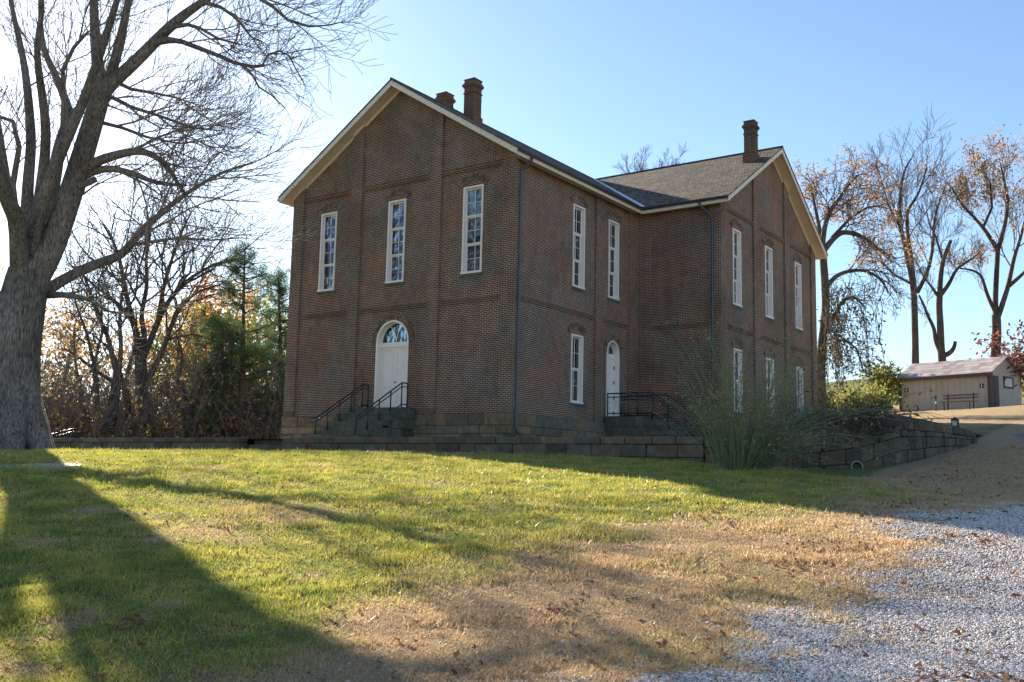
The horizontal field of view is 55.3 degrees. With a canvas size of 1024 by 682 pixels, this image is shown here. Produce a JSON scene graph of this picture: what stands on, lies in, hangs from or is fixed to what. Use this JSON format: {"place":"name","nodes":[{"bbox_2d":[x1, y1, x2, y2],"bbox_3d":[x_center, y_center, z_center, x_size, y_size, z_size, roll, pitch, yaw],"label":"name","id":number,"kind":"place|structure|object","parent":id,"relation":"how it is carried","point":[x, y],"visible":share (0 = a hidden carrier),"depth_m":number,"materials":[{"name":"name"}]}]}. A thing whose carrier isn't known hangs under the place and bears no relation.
{"place":"outdoors","nodes":[
{"label":"outdoors","id":0,"kind":"place"},
{"bbox_2d":[0,463,79,468],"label":"path","id":1,"kind":"structure","parent":0,"point":[55,466],"depth_m":18.36,"materials":[{"name":"concrete"}]},
{"bbox_2d":[0,377,1023,681],"bbox_3d":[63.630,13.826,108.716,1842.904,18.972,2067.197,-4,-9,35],"label":"ground","id":2,"kind":"structure","parent":0,"point":[998,425],"depth_m":10.12,"materials":[{"name":"brown soil"}]},
{"bbox_2d":[41,299,69,377],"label":"autumn tree","id":3,"kind":"object","parent":2,"relation":"on","point":[45,331],"visible":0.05,"depth_m":72.66,"materials":[{"name":"orange plant"}]},
{"bbox_2d":[52,428,83,437],"bbox_3d":[-22.061,4.834,46.443,3.184,1.479,0.153,8,-10,-41],"label":"handrail","id":4,"kind":"object","parent":2,"relation":"on","point":[77,429],"visible":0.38,"depth_m":47.10,"materials":[{"name":"metal"}]},
{"bbox_2d":[41,297,111,407],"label":"autumn tree","id":5,"kind":"object","parent":2,"relation":"on","point":[82,356],"visible":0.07,"depth_m":76.33,"materials":[{"name":"orange plant"}]},
{"bbox_2d":[41,285,126,413],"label":"autumn tree","id":6,"kind":"object","parent":2,"relation":"on","point":[76,337],"visible":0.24,"depth_m":65.13,"materials":[{"name":"brown plant"}]},
{"bbox_2d":[43,246,124,432],"bbox_3d":[-25.026,0.746,56.904,5.627,12.715,4.001,2,-8,-8],"label":"bare tree","id":7,"kind":"object","parent":2,"relation":"on","point":[86,334],"visible":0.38,"depth_m":57.54,"materials":[{"name":"brown plant"}]},
{"bbox_2d":[42,196,175,436],"bbox_3d":[-23.594,-0.914,55.517,8.116,15.600,7.126,4,-8,-22],"label":"bare tree","id":8,"kind":"object","parent":2,"relation":"on","point":[111,358],"visible":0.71,"depth_m":55.70,"materials":[{"name":"brown plant"}]},
{"bbox_2d":[54,262,173,434],"bbox_3d":[-22.968,1.192,56.740,7.328,11.848,3.392,7,-10,-39],"label":"bare tree","id":9,"kind":"object","parent":2,"relation":"on","point":[133,352],"visible":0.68,"depth_m":56.82,"materials":[{"name":"brown plant"}]},
{"bbox_2d":[103,303,165,397],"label":"autumn tree","id":10,"kind":"object","parent":2,"relation":"on","point":[147,319],"visible":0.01,"depth_m":79.01,"materials":[{"name":"orange plant"}]},
{"bbox_2d":[101,294,189,423],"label":"autumn tree","id":11,"kind":"object","parent":2,"relation":"on","point":[147,324],"visible":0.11,"depth_m":70.74,"materials":[{"name":"orange plant"}]},
{"bbox_2d":[53,437,247,450],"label":"retaining wall","id":12,"kind":"structure","parent":2,"relation":"on","point":[161,443],"depth_m":38.09,"materials":[{"name":"stone"}]},
{"bbox_2d":[41,344,283,438],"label":"undergrowth","id":13,"kind":"object","parent":2,"relation":"on","point":[148,432],"visible":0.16,"depth_m":54.14,"materials":[{"name":"brown plant"}]},
{"bbox_2d":[41,311,285,438],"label":"saplings","id":14,"kind":"object","parent":2,"relation":"on","point":[52,402],"visible":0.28,"depth_m":54.67,"materials":[{"name":"brown plant"}]},
{"bbox_2d":[59,149,292,436],"bbox_3d":[-20.379,-2.435,58.332,14.992,19.579,9.983,4,-8,-22],"label":"bare tree","id":15,"kind":"object","parent":2,"relation":"on","point":[182,283],"visible":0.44,"depth_m":58.32,"materials":[{"name":"brown plant"}]},
{"bbox_2d":[152,292,214,402],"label":"autumn tree","id":16,"kind":"object","parent":2,"relation":"on","point":[180,334],"visible":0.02,"depth_m":77.11,"materials":[{"name":"orange plant"}]},
{"bbox_2d":[129,295,244,424],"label":"autumn tree","id":17,"kind":"object","parent":2,"relation":"on","point":[194,342],"visible":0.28,"depth_m":66.12,"materials":[{"name":"orange plant"}]},
{"bbox_2d":[143,300,243,436],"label":"bare tree","id":18,"kind":"object","parent":2,"relation":"on","point":[188,406],"visible":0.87,"depth_m":55.29,"materials":[{"name":"brown plant"}]},
{"bbox_2d":[163,275,226,425],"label":"autumn tree","id":19,"kind":"object","parent":2,"relation":"on","point":[202,316],"visible":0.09,"depth_m":73.24,"materials":[{"name":"green plant"}]},
{"bbox_2d":[0,0,397,451],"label":"maple tree","id":20,"kind":"object","parent":2,"relation":"on","point":[41,218],"visible":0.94,"depth_m":28.65,"materials":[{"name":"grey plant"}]},
{"bbox_2d":[193,284,240,365],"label":"autumn tree","id":21,"kind":"object","parent":2,"relation":"on","point":[221,308],"visible":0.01,"depth_m":84.40,"materials":[{"name":"orange plant"}]},
{"bbox_2d":[169,312,283,436],"bbox_3d":[-17.245,2.654,57.585,5.903,9.093,7.165,-4,-9,35],"label":"pine tree","id":22,"kind":"object","parent":2,"relation":"on","point":[212,393],"visible":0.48,"depth_m":57.18,"materials":[{"name":"green plant"}]},
{"bbox_2d":[190,266,272,414],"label":"autumn tree","id":23,"kind":"object","parent":2,"relation":"on","point":[218,311],"visible":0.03,"depth_m":72.07,"materials":[{"name":"green plant"}]},
{"bbox_2d":[187,239,285,437],"bbox_3d":[-15.218,0.476,56.288,6.500,13.103,6.178,1,-8,2],"label":"pine tree","id":24,"kind":"object","parent":2,"relation":"on","point":[218,325],"visible":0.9,"depth_m":56.18,"materials":[{"name":"green plant"}]},
{"bbox_2d":[211,289,287,424],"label":"autumn tree","id":25,"kind":"object","parent":2,"relation":"on","point":[250,317],"visible":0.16,"depth_m":69.92,"materials":[{"name":"green plant"}]},
{"bbox_2d":[233,273,276,411],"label":"autumn tree","id":26,"kind":"object","parent":2,"relation":"on","point":[248,309],"visible":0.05,"depth_m":77.49,"materials":[{"name":"green plant"}]},
{"bbox_2d":[232,265,290,431],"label":"pine tree","id":27,"kind":"object","parent":2,"relation":"on","point":[281,292],"visible":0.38,"depth_m":60.66,"materials":[{"name":"green plant"}]},
{"bbox_2d":[248,440,282,450],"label":"garden steps","id":28,"kind":"structure","parent":2,"relation":"on","point":[273,445],"depth_m":35.08,"materials":[{"name":"stone"}]},
{"bbox_2d":[255,315,287,390],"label":"autumn tree","id":29,"kind":"object","parent":2,"relation":"on","point":[274,349],"visible":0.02,"depth_m":75.95,"materials":[{"name":"green plant"}]},
{"bbox_2d":[282,436,706,462],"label":"retaining wall","id":30,"kind":"structure","parent":2,"relation":"on","point":[671,447],"depth_m":27.95,"materials":[{"name":"stone"}]},
{"bbox_2d":[0,445,1023,681],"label":"grass","id":31,"kind":"structure","parent":2,"relation":"on","point":[30,613],"depth_m":11.05,"materials":[{"name":"green plant"}]},
{"bbox_2d":[0,445,1023,681],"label":"fallen leaves","id":32,"kind":"object","parent":2,"relation":"on","point":[1005,676],"visible":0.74,"depth_m":9.05,"materials":[{"name":"brown plant"}]},
{"bbox_2d":[247,424,982,444],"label":"terrace","id":33,"kind":"structure","parent":2,"relation":"on","point":[250,442],"depth_m":35.64,"materials":[{"name":"grey stone"}]},
{"bbox_2d":[306,407,414,443],"bbox_3d":[-5.431,3.221,35.187,2.788,1.740,2.720,-4,-9,35],"label":"stone stoop","id":34,"kind":"object","parent":33,"relation":"on","point":[397,422],"visible":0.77,"depth_m":34.82,"materials":[{"name":"grey stone"}]},
{"bbox_2d":[309,384,368,434],"bbox_3d":[-6.280,2.569,35.731,0.056,2.219,2.925,-4,-9,35],"label":"handrail","id":35,"kind":"object","parent":34,"relation":"on","point":[340,403],"visible":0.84,"depth_m":35.83,"materials":[{"name":"metal"}]},
{"bbox_2d":[355,382,407,434],"bbox_3d":[-4.605,2.469,34.710,0.056,2.216,2.669,-4,-9,35],"label":"handrail","id":36,"kind":"object","parent":34,"relation":"on","point":[391,393],"visible":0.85,"depth_m":34.72,"materials":[{"name":"metal"}]},
{"bbox_2d":[277,77,827,438],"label":"brick schoolhouse","id":37,"kind":"structure","parent":33,"relation":"on","point":[468,272],"depth_m":38.33,"materials":[{"name":"brick"}]},
{"bbox_2d":[317,201,341,294],"bbox_3d":[-7.340,-3.737,39.525,1.399,3.809,0.365,-4,-9,35],"label":"window","id":38,"kind":"structure","parent":37,"relation":"in","point":[327,257],"depth_m":39.56,"materials":[{"name":"white paint"}]},
{"bbox_2d":[371,314,413,407],"bbox_3d":[-4.436,0.766,36.790,2.100,3.570,0.350,-4,-9,35],"label":"door","id":39,"kind":"structure","parent":37,"relation":"in","point":[393,337],"depth_m":36.94,"materials":[{"name":"white paint"}]},
{"bbox_2d":[384,188,411,286],"bbox_3d":[-4.341,-3.950,37.420,1.399,3.809,0.365,-4,-9,35],"label":"window","id":40,"kind":"structure","parent":37,"relation":"in","point":[397,208],"depth_m":37.46,"materials":[{"name":"white paint"}]},
{"bbox_2d":[458,173,489,277],"bbox_3d":[-1.342,-4.164,35.315,1.416,3.809,0.365,-4,-9,35],"label":"window","id":41,"kind":"structure","parent":37,"relation":"in","point":[475,198],"depth_m":35.44,"materials":[{"name":"white paint"}]},
{"bbox_2d":[567,323,586,407],"bbox_3d":[2.336,0.904,37.004,0.365,3.189,1.367,-4,-9,35],"label":"window","id":42,"kind":"structure","parent":37,"relation":"in","point":[576,381],"depth_m":37.10,"materials":[{"name":"white paint"}]},
{"bbox_2d":[570,194,588,292],"bbox_3d":[2.453,-3.771,37.645,0.365,3.809,1.375,-4,-9,35],"label":"window","id":43,"kind":"structure","parent":37,"relation":"in","point":[578,259],"depth_m":37.76,"materials":[{"name":"white paint"}]},
{"bbox_2d":[603,335,622,415],"bbox_3d":[3.920,1.404,39.215,0.350,3.310,1.500,-4,-9,35],"label":"door","id":44,"kind":"structure","parent":37,"relation":"in","point":[612,345],"depth_m":39.45,"materials":[{"name":"white paint"}]},
{"bbox_2d":[606,210,622,303],"bbox_3d":[4.023,-3.443,39.849,0.365,3.809,1.367,-4,-9,35],"label":"window","id":45,"kind":"structure","parent":37,"relation":"in","point":[613,237],"depth_m":39.97,"materials":[{"name":"white paint"}]},
{"bbox_2d":[730,219,743,310],"bbox_3d":[9.246,-3.204,40.780,0.365,3.809,1.383,-4,-9,35],"label":"window","id":46,"kind":"structure","parent":37,"relation":"in","point":[736,235],"depth_m":40.94,"materials":[{"name":"white paint"}]},
{"bbox_2d":[731,338,744,415],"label":"window","id":47,"kind":"structure","parent":37,"relation":"in","point":[737,359],"depth_m":40.35,"materials":[{"name":"white paint"}]},
{"bbox_2d":[762,237,774,321],"bbox_3d":[11.345,-2.767,43.727,0.365,3.809,1.391,-4,-9,35],"label":"window","id":48,"kind":"structure","parent":37,"relation":"in","point":[768,251],"depth_m":43.90,"materials":[{"name":"white paint"}]},
{"bbox_2d":[764,348,775,419],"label":"window","id":49,"kind":"structure","parent":37,"relation":"in","point":[767,365],"depth_m":43.28,"materials":[{"name":"white paint"}]},
{"bbox_2d":[793,253,802,332],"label":"window","id":50,"kind":"structure","parent":37,"relation":"in","point":[798,302],"depth_m":47.04,"materials":[{"name":"white paint"}]},
{"bbox_2d":[794,357,804,413],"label":"window","id":51,"kind":"structure","parent":37,"relation":"in","point":[799,359],"depth_m":46.45,"materials":[{"name":"white paint"}]},
{"bbox_2d":[605,416,691,436],"bbox_3d":[5.499,3.764,37.782,3.520,1.665,1.602,-4,-9,35],"label":"stone stoop","id":52,"kind":"object","parent":33,"relation":"on","point":[636,426],"visible":0.38,"depth_m":37.49,"materials":[{"name":"grey stone"}]},
{"bbox_2d":[607,392,687,436],"bbox_3d":[5.129,2.981,37.359,3.441,2.088,0.056,-4,-9,35],"label":"handrail","id":53,"kind":"object","parent":52,"relation":"on","point":[637,412],"visible":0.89,"depth_m":37.31,"materials":[{"name":"metal"}]},
{"bbox_2d":[623,394,701,436],"bbox_3d":[5.895,3.141,38.434,3.441,2.088,0.056,-4,-9,35],"label":"handrail","id":54,"kind":"object","parent":52,"relation":"on","point":[667,395],"visible":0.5,"depth_m":38.43,"materials":[{"name":"metal"}]},
{"bbox_2d":[613,143,687,172],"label":"bare tree","id":55,"kind":"object","parent":2,"relation":"on","point":[645,168],"visible":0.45,"depth_m":87.34,"materials":[{"name":"brown plant"}]},
{"bbox_2d":[602,286,977,475],"bbox_3d":[6.291,1.355,21.596,7.371,4.808,7.060,-4,-9,35],"label":"fountain shrub","id":56,"kind":"object","parent":2,"relation":"on","point":[751,455],"visible":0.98,"depth_m":21.17,"materials":[{"name":"green plant"}]},
{"bbox_2d":[826,383,846,413],"bbox_3d":[18.364,3.844,57.279,3.796,3.190,3.144,-4,-9,35],"label":"bush","id":57,"kind":"object","parent":2,"relation":"on","point":[834,398],"visible":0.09,"depth_m":56.69,"materials":[{"name":"green plant"}]},
{"bbox_2d":[705,415,976,468],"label":"retaining wall","id":58,"kind":"structure","parent":2,"relation":"on","point":[937,438],"depth_m":24.70,"materials":[{"name":"stone"}]},
{"bbox_2d":[843,461,862,468],"bbox_3d":[8.428,3.098,24.218,0.280,0.293,0.847,1,-8,4],"label":"drain pipe","id":59,"kind":"object","parent":58,"relation":"attached to","point":[851,465],"visible":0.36,"depth_m":23.81,"materials":[{"name":"concrete"}]},
{"bbox_2d":[950,417,959,426],"bbox_3d":[13.542,2.473,29.896,0.247,0.300,0.260,-4,-9,35],"label":"path lantern","id":60,"kind":"object","parent":58,"relation":"on","point":[954,422],"visible":0.84,"depth_m":29.84,"materials":[{"name":"metal"}]},
{"bbox_2d":[771,365,935,451],"bbox_3d":[8.620,1.973,25.300,4.399,2.529,4.730,-1,-8,19],"label":"bank thicket","id":61,"kind":"object","parent":2,"relation":"on","point":[864,420],"visible":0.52,"depth_m":24.09,"materials":[{"name":"green plant"}]},
{"bbox_2d":[830,379,878,417],"bbox_3d":[19.129,3.744,54.890,3.142,3.434,3.159,2,-8,-4],"label":"bush","id":62,"kind":"object","parent":2,"relation":"on","point":[845,396],"visible":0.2,"depth_m":54.53,"materials":[{"name":"green plant"}]},
{"bbox_2d":[792,140,930,417],"bbox_3d":[17.808,-3.097,51.612,7.775,15.685,5.358,-4,-9,35],"label":"mulberry tree","id":63,"kind":"object","parent":2,"relation":"on","point":[835,208],"visible":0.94,"depth_m":51.73,"materials":[{"name":"brown plant"}]},
{"bbox_2d":[817,282,889,405],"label":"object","id":64,"kind":"object","parent":63,"relation":"hanging from","point":[836,332],"visible":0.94,"depth_m":50.24,"materials":[{"name":"green plant"}]},
{"bbox_2d":[845,378,905,414],"bbox_3d":[20.902,3.693,56.344,3.276,3.362,2.742,1,-8,-1],"label":"bush","id":65,"kind":"object","parent":2,"relation":"on","point":[880,391],"visible":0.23,"depth_m":56.03,"materials":[{"name":"green plant"}]},
{"bbox_2d":[855,353,908,410],"bbox_3d":[23.474,2.960,62.348,3.888,4.408,3.401,-4,-9,35],"label":"evergreen shrub","id":66,"kind":"object","parent":2,"relation":"on","point":[881,376],"visible":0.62,"depth_m":61.98,"materials":[{"name":"green plant"}]},
{"bbox_2d":[854,103,976,363],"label":"bare tree","id":67,"kind":"object","parent":2,"relation":"on","point":[915,335],"visible":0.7,"depth_m":67.71,"materials":[{"name":"brown plant"}]},
{"bbox_2d":[905,189,999,361],"bbox_3d":[28.995,-2.645,64.539,6.090,14.878,2.872,-3,-9,27],"label":"bare tree","id":68,"kind":"object","parent":2,"relation":"on","point":[938,335],"visible":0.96,"depth_m":64.92,"materials":[{"name":"brown plant"}]},
{"bbox_2d":[894,356,1023,411],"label":"garden shed","id":69,"kind":"structure","parent":2,"relation":"on","point":[983,378],"depth_m":58.56,"materials":[{"name":"painted siding"},{"name":"roof shingles"}]},
{"bbox_2d":[993,375,999,406],"bbox_3d":[28.252,3.031,57.039,0.500,2.020,0.050,7,-9,-35],"label":"door","id":70,"kind":"structure","parent":69,"relation":"in","point":[995,378],"depth_m":57.01,"materials":[{"name":"wood"}]},
{"bbox_2d":[1003,376,1013,388],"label":"window","id":71,"kind":"structure","parent":69,"relation":"in","point":[1009,382],"depth_m":57.94,"materials":[{"name":"white glass"}]},
{"bbox_2d":[939,393,978,410],"bbox_3d":[24.967,3.439,54.647,0.490,1.024,2.050,7,-9,-35],"label":"park bench","id":72,"kind":"object","parent":2,"relation":"on","point":[948,398],"visible":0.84,"depth_m":54.75,"materials":[{"name":"paint"}]},
{"bbox_2d":[915,121,1023,356],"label":"oak tree","id":73,"kind":"object","parent":2,"relation":"on","point":[997,310],"visible":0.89,"depth_m":65.88,"materials":[{"name":"brown plant"}]},
{"bbox_2d":[969,319,1023,391],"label":"red leaved shrub","id":74,"kind":"object","parent":2,"relation":"on","point":[1016,362],"visible":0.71,"depth_m":59.28,"materials":[{"name":"red leaves"},{"name":"twig bark"},{"name":"dark bark"}]},
{"bbox_2d":[1002,341,1023,396],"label":"bush","id":75,"kind":"object","parent":2,"relation":"on","point":[1022,389],"visible":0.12,"depth_m":62.34,"materials":[{"name":"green plant"}]},
{"bbox_2d":[0,0,1023,423],"label":"sky","id":76,"kind":"structure","parent":0,"point":[586,85],"materials":[{"name":"blue"}]},
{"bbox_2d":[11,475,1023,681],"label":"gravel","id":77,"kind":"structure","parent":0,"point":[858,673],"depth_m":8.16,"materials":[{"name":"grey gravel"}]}
]}

